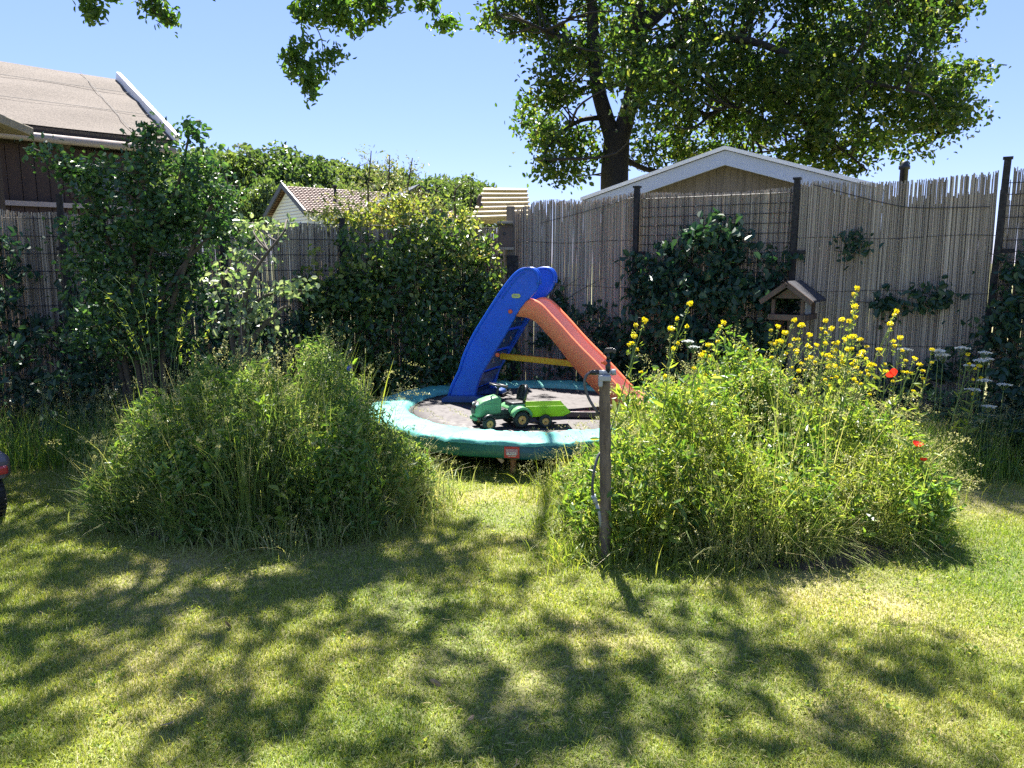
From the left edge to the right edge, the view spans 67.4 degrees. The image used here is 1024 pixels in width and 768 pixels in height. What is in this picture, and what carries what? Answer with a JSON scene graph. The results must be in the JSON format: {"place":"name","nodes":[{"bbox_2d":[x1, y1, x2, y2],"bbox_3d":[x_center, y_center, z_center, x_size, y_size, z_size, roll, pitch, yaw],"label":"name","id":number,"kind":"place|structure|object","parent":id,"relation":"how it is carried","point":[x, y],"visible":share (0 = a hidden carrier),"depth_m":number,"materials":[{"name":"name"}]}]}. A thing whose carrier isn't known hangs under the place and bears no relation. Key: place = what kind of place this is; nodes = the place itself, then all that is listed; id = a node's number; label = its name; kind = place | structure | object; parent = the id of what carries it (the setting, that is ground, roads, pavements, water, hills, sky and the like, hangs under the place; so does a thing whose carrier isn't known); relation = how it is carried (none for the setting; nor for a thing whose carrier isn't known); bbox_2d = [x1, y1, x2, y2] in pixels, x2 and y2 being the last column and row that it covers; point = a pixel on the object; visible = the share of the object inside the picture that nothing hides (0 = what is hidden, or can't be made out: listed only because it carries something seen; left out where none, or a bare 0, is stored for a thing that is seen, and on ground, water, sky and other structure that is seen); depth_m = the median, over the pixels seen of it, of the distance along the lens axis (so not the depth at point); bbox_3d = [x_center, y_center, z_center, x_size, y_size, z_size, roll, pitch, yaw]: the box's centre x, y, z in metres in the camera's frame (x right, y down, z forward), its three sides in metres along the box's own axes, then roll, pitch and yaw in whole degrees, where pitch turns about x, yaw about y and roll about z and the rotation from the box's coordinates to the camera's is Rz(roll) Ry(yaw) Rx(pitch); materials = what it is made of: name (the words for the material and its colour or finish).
{"place":"outdoors","nodes":[
{"label":"outdoors","id":0,"kind":"place"},
{"bbox_2d":[471,188,529,265],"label":"house","id":1,"kind":"structure","parent":0,"point":[494,202],"depth_m":12.87,"materials":[{"name":"brown wood"}]},
{"bbox_2d":[0,264,1023,767],"bbox_3d":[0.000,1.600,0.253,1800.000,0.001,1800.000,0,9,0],"label":"ground","id":2,"kind":"structure","parent":0,"point":[496,464],"depth_m":3.28,"materials":[{"name":"green plant"}]},
{"bbox_2d":[0,451,10,515],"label":"ride on toy car","id":3,"kind":"object","parent":2,"relation":"on","point":[5,470],"visible":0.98,"depth_m":4.88,"materials":[{"name":"purple paint"}]},
{"bbox_2d":[0,114,33,324],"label":"porch roof","id":4,"kind":"structure","parent":2,"relation":"on","point":[8,125],"depth_m":7.85,"materials":[{"name":"brown wood"}]},
{"bbox_2d":[0,61,179,403],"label":"dark shed","id":5,"kind":"structure","parent":2,"relation":"on","point":[79,113],"depth_m":9.17,"materials":[{"name":"brown wood"}]},
{"bbox_2d":[86,429,123,494],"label":"leafy weed","id":6,"kind":"object","parent":2,"relation":"on","point":[96,452],"visible":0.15,"depth_m":5.01,"materials":[{"name":"plant"}]},
{"bbox_2d":[14,111,279,417],"bbox_3d":[-3.074,-0.853,6.758,2.114,2.919,1.238,0,9,0],"label":"hazel shrub","id":7,"kind":"object","parent":2,"relation":"on","point":[158,222],"visible":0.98,"depth_m":6.50,"materials":[{"name":"green plant"}]},
{"bbox_2d":[84,266,209,423],"bbox_3d":[-2.631,-0.070,5.687,0.861,1.598,0.343,0,9,0],"label":"wispy plant","id":8,"kind":"object","parent":2,"relation":"on","point":[133,278],"visible":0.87,"depth_m":5.62,"materials":[{"name":"green plant"}]},
{"bbox_2d":[0,225,335,449],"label":"climbing shrub","id":9,"kind":"object","parent":2,"relation":"on","point":[82,385],"visible":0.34,"depth_m":7.07,"materials":[{"name":"green plant"}]},
{"bbox_2d":[200,142,267,280],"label":"woodland tree","id":10,"kind":"object","parent":2,"relation":"on","point":[241,168],"visible":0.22,"depth_m":62.87,"materials":[{"name":"green plant"}]},
{"bbox_2d":[224,185,270,239],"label":"woodland tree","id":11,"kind":"object","parent":2,"relation":"on","point":[243,210],"visible":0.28,"depth_m":49.63,"materials":[{"name":"green plant"}]},
{"bbox_2d":[12,411,488,559],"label":"bed edge grass","id":12,"kind":"structure","parent":2,"relation":"on","point":[289,543],"depth_m":4.51,"materials":[{"name":"green plant"}]},
{"bbox_2d":[0,194,505,425],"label":"reed screen fence","id":13,"kind":"object","parent":2,"relation":"on","point":[296,244],"visible":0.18,"depth_m":8.02,"materials":[{"name":"wicker"}]},
{"bbox_2d":[303,187,490,243],"bbox_3d":[-1.293,-1.896,8.866,2.164,0.751,0.663,-4,10,-26],"label":"creeper crown","id":14,"kind":"object","parent":13,"relation":"attached to","point":[403,206],"visible":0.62,"depth_m":8.82,"materials":[{"name":"green plant"}]},
{"bbox_2d":[33,311,474,554],"bbox_3d":[-1.578,0.272,5.036,2.724,1.490,2.620,4,10,24],"label":"meadow growth","id":15,"kind":"object","parent":2,"relation":"on","point":[189,462],"visible":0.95,"depth_m":4.58,"materials":[{"name":"plant"}]},
{"bbox_2d":[190,212,319,378],"bbox_3d":[-1.992,-0.345,6.215,0.966,2.081,1.053,0,9,0],"label":"elder shrub","id":16,"kind":"object","parent":2,"relation":"on","point":[256,306],"visible":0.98,"depth_m":5.99,"materials":[{"name":"green plant"}]},
{"bbox_2d":[72,0,464,109],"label":"oak tree","id":17,"kind":"object","parent":2,"relation":"on","point":[302,68],"visible":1,"depth_m":9.09,"materials":[{"name":"green plant"}]},
{"bbox_2d":[126,504,414,548],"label":"soil","id":18,"kind":"structure","parent":2,"relation":"on","point":[159,537],"depth_m":4.50,"materials":[{"name":"brown soil"}]},
{"bbox_2d":[232,414,267,543],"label":"iris clump","id":19,"kind":"object","parent":18,"relation":"on","point":[249,510],"visible":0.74,"depth_m":4.41,"materials":[{"name":"green plant"}]},
{"bbox_2d":[254,482,328,541],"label":"leafy weed","id":20,"kind":"object","parent":18,"relation":"on","point":[279,518],"visible":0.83,"depth_m":4.40,"materials":[{"name":"green plant"}]},
{"bbox_2d":[278,465,356,539],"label":"leafy weed","id":21,"kind":"object","parent":18,"relation":"on","point":[292,488],"visible":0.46,"depth_m":4.49,"materials":[{"name":"plant"}]},
{"bbox_2d":[246,178,296,226],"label":"woodland tree","id":22,"kind":"object","parent":2,"relation":"on","point":[262,193],"visible":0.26,"depth_m":49.53,"materials":[{"name":"green plant"}]},
{"bbox_2d":[244,139,306,188],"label":"woodland tree","id":23,"kind":"object","parent":2,"relation":"on","point":[266,158],"visible":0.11,"depth_m":61.59,"materials":[{"name":"green plant"}]},
{"bbox_2d":[249,150,339,189],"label":"woodland tree","id":24,"kind":"object","parent":2,"relation":"on","point":[304,171],"visible":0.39,"depth_m":59.66,"materials":[{"name":"green plant"}]},
{"bbox_2d":[315,155,367,180],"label":"woodland tree","id":25,"kind":"object","parent":2,"relation":"on","point":[337,163],"visible":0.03,"depth_m":68.67,"materials":[{"name":"green plant"}]},
{"bbox_2d":[326,163,386,189],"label":"woodland tree","id":26,"kind":"object","parent":2,"relation":"on","point":[346,178],"visible":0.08,"depth_m":65.98,"materials":[{"name":"green plant"}]},
{"bbox_2d":[263,183,458,281],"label":"distant house","id":27,"kind":"structure","parent":2,"relation":"on","point":[295,202],"depth_m":39.15,"materials":[{"name":"beige tile"}]},
{"bbox_2d":[307,144,453,359],"bbox_3d":[-2.120,-2.034,12.305,2.213,3.513,1.493,5,10,28],"label":"willow bush","id":28,"kind":"object","parent":2,"relation":"on","point":[389,175],"visible":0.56,"depth_m":12.12,"materials":[{"name":"green plant"}]},
{"bbox_2d":[355,167,420,191],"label":"woodland tree","id":29,"kind":"object","parent":2,"relation":"on","point":[391,178],"visible":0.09,"depth_m":64.59,"materials":[{"name":"green plant"}]},
{"bbox_2d":[282,202,527,404],"bbox_3d":[-1.102,-0.783,8.461,2.740,2.455,1.143,-4,10,-22],"label":"climbing shrub","id":30,"kind":"object","parent":2,"relation":"on","point":[342,293],"visible":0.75,"depth_m":8.37,"materials":[{"name":"green plant"}]},
{"bbox_2d":[363,184,452,266],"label":"distant house","id":31,"kind":"structure","parent":2,"relation":"on","point":[422,193],"depth_m":35.27,"materials":[{"name":"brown wood"}]},
{"bbox_2d":[414,174,461,200],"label":"woodland tree","id":32,"kind":"object","parent":2,"relation":"on","point":[425,181],"visible":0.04,"depth_m":60.83,"materials":[{"name":"green plant"}]},
{"bbox_2d":[414,171,485,320],"bbox_3d":[-1.102,-2.295,14.350,1.348,3.385,1.014,4,10,26],"label":"willow bush","id":33,"kind":"object","parent":2,"relation":"on","point":[465,183],"visible":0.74,"depth_m":14.12,"materials":[{"name":"green plant"}]},
{"bbox_2d":[445,199,483,226],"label":"woodland tree","id":34,"kind":"object","parent":2,"relation":"on","point":[458,213],"visible":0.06,"depth_m":49.16,"materials":[{"name":"green plant"}]},
{"bbox_2d":[437,174,496,229],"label":"woodland tree","id":35,"kind":"object","parent":2,"relation":"on","point":[479,190],"visible":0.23,"depth_m":58.86,"materials":[{"name":"green plant"}]},
{"bbox_2d":[401,448,579,482],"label":"grass","id":36,"kind":"structure","parent":2,"relation":"on","point":[466,467],"depth_m":5.87,"materials":[{"name":"green plant"}]},
{"bbox_2d":[0,359,1023,489],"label":"shade undergrowth","id":37,"kind":"object","parent":2,"relation":"on","point":[22,452],"visible":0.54,"depth_m":6.06,"materials":[{"name":"green plant"}]},
{"bbox_2d":[947,353,976,446],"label":"mustard plant","id":38,"kind":"object","parent":37,"relation":"on","point":[960,392],"visible":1,"depth_m":5.62,"materials":[{"name":"yellow plant"}]},
{"bbox_2d":[957,364,982,457],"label":"mustard plant","id":39,"kind":"object","parent":37,"relation":"on","point":[967,410],"visible":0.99,"depth_m":5.70,"materials":[{"name":"yellow plant"}]},
{"bbox_2d":[506,206,517,380],"bbox_3d":[0.001,-0.957,9.145,0.135,2.269,0.135,0,9,0],"label":"corner post","id":40,"kind":"object","parent":2,"relation":"on","point":[512,262],"visible":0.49,"depth_m":9.01,"materials":[{"name":"grey wood"}]},
{"bbox_2d":[497,221,513,249],"bbox_3d":[-0.075,-1.718,8.901,0.187,0.323,0.221,0,9,0],"label":"nest box","id":41,"kind":"object","parent":40,"relation":"attached to","point":[505,235],"visible":0.95,"depth_m":8.85,"materials":[{"name":"grey wood"}]},
{"bbox_2d":[369,380,659,475],"bbox_3d":[0.201,0.333,7.271,3.096,0.334,3.094,0,9,0],"label":"trampoline","id":42,"kind":"object","parent":2,"relation":"on","point":[502,439],"visible":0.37,"depth_m":6.38,"materials":[{"name":"green plastic"}]},
{"bbox_2d":[470,382,532,429],"bbox_3d":[-0.090,0.171,6.418,0.527,0.376,0.320,-4,10,-24],"label":"toy tractor","id":43,"kind":"object","parent":42,"relation":"on","point":[488,411],"visible":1,"depth_m":6.34,"materials":[{"name":"plastic"}]},
{"bbox_2d":[440,267,649,413],"bbox_3d":[0.338,-0.455,7.419,1.984,1.340,0.658,3,10,20],"label":"toy slide","id":44,"kind":"object","parent":42,"relation":"on","point":[520,301],"visible":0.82,"depth_m":7.33,"materials":[{"name":"blue plastic"}]},
{"bbox_2d":[525,401,569,427],"bbox_3d":[0.250,0.255,6.496,0.460,0.185,0.270,-1,9,-6],"label":"toy trailer","id":45,"kind":"object","parent":42,"relation":"on","point":[544,412],"visible":0.88,"depth_m":6.40,"materials":[{"name":"plastic"}]},
{"bbox_2d":[567,411,615,417],"bbox_3d":[0.754,0.268,6.786,0.544,0.056,0.066,0,9,3],"label":"dark board","id":46,"kind":"object","parent":42,"relation":"on","point":[584,414],"visible":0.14,"depth_m":6.77,"materials":[{"name":"brown wood"}]},
{"bbox_2d":[583,348,615,562],"bbox_3d":[0.472,0.418,4.110,0.172,1.230,0.104,-4,10,-24],"label":"sprinkler post","id":47,"kind":"object","parent":2,"relation":"on","point":[603,413],"visible":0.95,"depth_m":4.10,"materials":[{"name":"grey wood"}]},
{"bbox_2d":[465,0,1011,280],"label":"oak tree","id":48,"kind":"object","parent":2,"relation":"on","point":[653,69],"visible":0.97,"depth_m":15.16,"materials":[{"name":"green plant"}]},
{"bbox_2d":[564,493,912,570],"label":"soil","id":49,"kind":"structure","parent":2,"relation":"on","point":[842,558],"depth_m":4.20,"materials":[{"name":"brown soil"}]},
{"bbox_2d":[613,480,673,561],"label":"leafy weed","id":50,"kind":"object","parent":49,"relation":"on","point":[618,513],"visible":0.41,"depth_m":4.17,"materials":[{"name":"plant"}]},
{"bbox_2d":[650,501,721,557],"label":"leafy weed","id":51,"kind":"object","parent":49,"relation":"on","point":[663,522],"visible":0.67,"depth_m":4.14,"materials":[{"name":"green plant"}]},
{"bbox_2d":[501,420,1005,580],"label":"bed edge grass","id":52,"kind":"structure","parent":2,"relation":"on","point":[584,554],"depth_m":4.19,"materials":[{"name":"green plant"}]},
{"bbox_2d":[518,324,1009,590],"bbox_3d":[1.528,0.323,4.937,3.312,1.420,2.857,0,9,0],"label":"meadow growth","id":53,"kind":"object","parent":2,"relation":"on","point":[795,480],"visible":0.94,"depth_m":4.36,"materials":[{"name":"plant"}]},
{"bbox_2d":[599,317,647,471],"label":"mustard plant","id":54,"kind":"object","parent":53,"relation":"on","point":[617,391],"visible":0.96,"depth_m":4.44,"materials":[{"name":"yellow plant"}]},
{"bbox_2d":[620,333,642,455],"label":"mustard plant","id":55,"kind":"object","parent":53,"relation":"on","point":[631,399],"visible":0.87,"depth_m":4.75,"materials":[{"name":"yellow plant"}]},
{"bbox_2d":[651,326,675,481],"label":"mustard plant","id":56,"kind":"object","parent":53,"relation":"on","point":[670,328],"visible":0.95,"depth_m":4.45,"materials":[{"name":"yellow plant"}]},
{"bbox_2d":[649,301,692,414],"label":"mustard plant","id":57,"kind":"object","parent":53,"relation":"on","point":[689,303],"visible":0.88,"depth_m":5.00,"materials":[{"name":"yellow plant"}]},
{"bbox_2d":[667,352,707,479],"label":"mustard plant","id":58,"kind":"object","parent":53,"relation":"on","point":[694,369],"visible":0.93,"depth_m":4.43,"materials":[{"name":"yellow plant"}]},
{"bbox_2d":[696,320,726,384],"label":"mustard plant","id":59,"kind":"object","parent":53,"relation":"on","point":[718,335],"visible":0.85,"depth_m":5.09,"materials":[{"name":"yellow plant"}]},
{"bbox_2d":[753,339,783,421],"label":"mustard plant","id":60,"kind":"object","parent":53,"relation":"on","point":[781,341],"visible":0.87,"depth_m":4.95,"materials":[{"name":"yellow plant"}]},
{"bbox_2d":[766,330,792,433],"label":"mustard plant","id":61,"kind":"object","parent":53,"relation":"on","point":[784,332],"visible":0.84,"depth_m":4.90,"materials":[{"name":"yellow plant"}]},
{"bbox_2d":[770,323,810,437],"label":"mustard plant","id":62,"kind":"object","parent":53,"relation":"on","point":[801,325],"visible":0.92,"depth_m":4.70,"materials":[{"name":"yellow plant"}]},
{"bbox_2d":[793,332,812,418],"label":"mustard plant","id":63,"kind":"object","parent":53,"relation":"on","point":[809,335],"visible":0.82,"depth_m":5.01,"materials":[{"name":"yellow plant"}]},
{"bbox_2d":[799,352,830,440],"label":"mustard plant","id":64,"kind":"object","parent":53,"relation":"on","point":[809,412],"visible":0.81,"depth_m":4.79,"materials":[{"name":"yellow plant"}]},
{"bbox_2d":[798,326,837,440],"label":"mustard plant","id":65,"kind":"object","parent":53,"relation":"on","point":[825,342],"visible":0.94,"depth_m":4.74,"materials":[{"name":"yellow plant"}]},
{"bbox_2d":[807,318,830,407],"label":"mustard plant","id":66,"kind":"object","parent":53,"relation":"on","point":[825,320],"visible":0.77,"depth_m":5.39,"materials":[{"name":"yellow plant"}]},
{"bbox_2d":[813,340,844,437],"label":"mustard plant","id":67,"kind":"object","parent":53,"relation":"on","point":[830,364],"visible":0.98,"depth_m":4.73,"materials":[{"name":"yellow plant"}]},
{"bbox_2d":[817,337,846,438],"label":"mustard plant","id":68,"kind":"object","parent":53,"relation":"on","point":[830,390],"visible":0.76,"depth_m":4.96,"materials":[{"name":"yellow plant"}]},
{"bbox_2d":[825,303,858,429],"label":"mustard plant","id":69,"kind":"object","parent":53,"relation":"on","point":[851,348],"visible":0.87,"depth_m":4.88,"materials":[{"name":"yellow plant"}]},
{"bbox_2d":[831,347,859,467],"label":"mustard plant","id":70,"kind":"object","parent":53,"relation":"on","point":[845,386],"visible":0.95,"depth_m":4.64,"materials":[{"name":"yellow plant"}]},
{"bbox_2d":[829,334,862,464],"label":"mustard plant","id":71,"kind":"object","parent":53,"relation":"on","point":[851,337],"visible":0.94,"depth_m":4.66,"materials":[{"name":"yellow plant"}]},
{"bbox_2d":[838,285,859,391],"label":"mustard plant","id":72,"kind":"object","parent":53,"relation":"on","point":[853,294],"visible":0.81,"depth_m":5.50,"materials":[{"name":"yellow plant"}]},
{"bbox_2d":[842,362,874,442],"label":"mustard plant","id":73,"kind":"object","parent":53,"relation":"on","point":[865,380],"visible":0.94,"depth_m":4.80,"materials":[{"name":"yellow plant"}]},
{"bbox_2d":[861,308,898,398],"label":"mustard plant","id":74,"kind":"object","parent":53,"relation":"on","point":[867,360],"visible":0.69,"depth_m":5.53,"materials":[{"name":"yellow plant"}]},
{"bbox_2d":[866,321,895,449],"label":"mustard plant","id":75,"kind":"object","parent":53,"relation":"on","point":[884,363],"visible":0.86,"depth_m":5.11,"materials":[{"name":"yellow plant"}]},
{"bbox_2d":[881,335,908,442],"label":"mustard plant","id":76,"kind":"object","parent":53,"relation":"on","point":[897,362],"visible":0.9,"depth_m":4.86,"materials":[{"name":"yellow plant"}]},
{"bbox_2d":[878,356,917,454],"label":"mustard plant","id":77,"kind":"object","parent":53,"relation":"on","point":[903,371],"visible":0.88,"depth_m":4.99,"materials":[{"name":"yellow plant"}]},
{"bbox_2d":[895,362,924,428],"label":"mustard plant","id":78,"kind":"object","parent":53,"relation":"on","point":[921,370],"visible":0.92,"depth_m":5.37,"materials":[{"name":"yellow plant"}]},
{"bbox_2d":[907,348,934,442],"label":"mustard plant","id":79,"kind":"object","parent":53,"relation":"on","point":[924,382],"visible":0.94,"depth_m":5.58,"materials":[{"name":"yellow plant"}]},
{"bbox_2d":[515,156,1023,437],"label":"reed screen fence","id":80,"kind":"object","parent":2,"relation":"on","point":[931,237],"visible":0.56,"depth_m":7.43,"materials":[{"name":"wicker"}]},
{"bbox_2d":[528,277,624,384],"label":"ivy","id":81,"kind":"object","parent":80,"relation":"attached to","point":[601,333],"visible":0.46,"depth_m":8.76,"materials":[{"name":"green plant"}]},
{"bbox_2d":[600,207,806,402],"bbox_3d":[1.910,-0.646,7.913,2.229,2.326,0.928,5,10,27],"label":"ivy","id":82,"kind":"object","parent":80,"relation":"attached to","point":[667,292],"visible":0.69,"depth_m":7.89,"materials":[{"name":"green plant"}]},
{"bbox_2d":[828,226,883,269],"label":"ivy","id":83,"kind":"object","parent":80,"relation":"attached to","point":[853,243],"visible":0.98,"depth_m":7.26,"materials":[{"name":"green plant"}]},
{"bbox_2d":[779,338,989,436],"bbox_3d":[3.401,0.109,7.262,2.040,1.076,0.730,4,10,25],"label":"ivy","id":84,"kind":"object","parent":80,"relation":"attached to","point":[947,374],"visible":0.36,"depth_m":7.08,"materials":[{"name":"green plant"}]},
{"bbox_2d":[854,275,969,329],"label":"ivy","id":85,"kind":"object","parent":80,"relation":"attached to","point":[889,303],"visible":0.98,"depth_m":7.01,"materials":[{"name":"green plant"}]},
{"bbox_2d":[959,240,1023,443],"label":"ivy","id":86,"kind":"object","parent":80,"relation":"attached to","point":[1012,317],"visible":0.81,"depth_m":6.54,"materials":[{"name":"green plant"}]},
{"bbox_2d":[759,280,825,400],"bbox_3d":[2.687,-0.268,7.420,0.506,1.448,0.473,7,11,36],"label":"bird table","id":87,"kind":"object","parent":2,"relation":"on","point":[804,292],"visible":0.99,"depth_m":7.26,"materials":[{"name":"wood"}]},
{"bbox_2d":[890,347,917,442],"bbox_3d":[2.989,0.210,5.878,0.224,0.987,0.255,-1,9,-5],"label":"white umbel","id":88,"kind":"object","parent":2,"relation":"on","point":[907,349],"visible":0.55,"depth_m":5.86,"materials":[{"name":"green plant"}]},
{"bbox_2d":[921,348,947,440],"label":"white umbel","id":89,"kind":"object","parent":2,"relation":"on","point":[930,393],"visible":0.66,"depth_m":5.99,"materials":[{"name":"green plant"}]},
{"bbox_2d":[925,353,953,456],"bbox_3d":[3.365,0.218,6.005,0.255,0.931,0.224,4,10,21],"label":"white umbel","id":90,"kind":"object","parent":2,"relation":"on","point":[943,354],"visible":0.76,"depth_m":5.99,"materials":[{"name":"green plant"}]},
{"bbox_2d":[944,345,970,444],"bbox_3d":[3.509,0.177,6.119,0.224,0.976,0.255,-8,12,-41],"label":"white umbel","id":91,"kind":"object","parent":2,"relation":"on","point":[961,347],"visible":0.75,"depth_m":6.07,"materials":[{"name":"green plant"}]},
{"bbox_2d":[949,364,981,453],"bbox_3d":[3.554,0.263,5.986,0.224,0.848,0.255,2,9,12],"label":"white umbel","id":92,"kind":"object","parent":2,"relation":"on","point":[973,365],"visible":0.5,"depth_m":5.99,"materials":[{"name":"green plant"}]},
{"bbox_2d":[955,388,983,465],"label":"white umbel","id":93,"kind":"object","parent":2,"relation":"on","point":[971,389],"visible":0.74,"depth_m":5.82,"materials":[{"name":"green plant"}]},
{"bbox_2d":[916,401,1023,455],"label":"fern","id":94,"kind":"object","parent":2,"relation":"on","point":[1018,431],"visible":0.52,"depth_m":6.23,"materials":[{"name":"green plant"}]},
{"bbox_2d":[956,358,992,457],"bbox_3d":[3.698,0.226,6.135,0.255,0.874,0.224,-8,12,-41],"label":"white umbel","id":95,"kind":"object","parent":2,"relation":"on","point":[979,360],"visible":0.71,"depth_m":6.08,"materials":[{"name":"green plant"}]},
{"bbox_2d":[963,379,999,461],"bbox_3d":[3.635,0.322,5.941,0.255,0.745,0.224,-4,10,-23],"label":"white umbel","id":96,"kind":"object","parent":2,"relation":"on","point":[982,412],"visible":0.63,"depth_m":5.91,"materials":[{"name":"green plant"}]},
{"bbox_2d":[965,351,997,441],"bbox_3d":[3.814,0.181,6.292,0.255,0.913,0.224,-2,9,-14],"label":"white umbel","id":97,"kind":"object","parent":2,"relation":"on","point":[982,352],"visible":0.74,"depth_m":6.26,"materials":[{"name":"green plant"}]},
{"bbox_2d":[965,405,1005,476],"bbox_3d":[3.519,0.443,5.718,0.255,0.577,0.224,-6,11,-32],"label":"white umbel","id":98,"kind":"object","parent":2,"relation":"on","point":[983,447],"visible":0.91,"depth_m":5.73,"materials":[{"name":"green plant"}]},
{"bbox_2d":[985,383,1015,465],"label":"white umbel","id":99,"kind":"object","parent":2,"relation":"on","point":[1004,384],"visible":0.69,"depth_m":6.00,"materials":[{"name":"green plant"}]},
{"bbox_2d":[0,0,1023,263],"label":"sky","id":100,"kind":"structure","parent":0,"point":[407,89],"materials":[{"name":"blue"}]},
{"bbox_2d":[580,146,909,368],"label":"garden house","id":101,"kind":"structure","parent":0,"point":[724,169],"depth_m":10.83,"materials":[{"name":"wood"}]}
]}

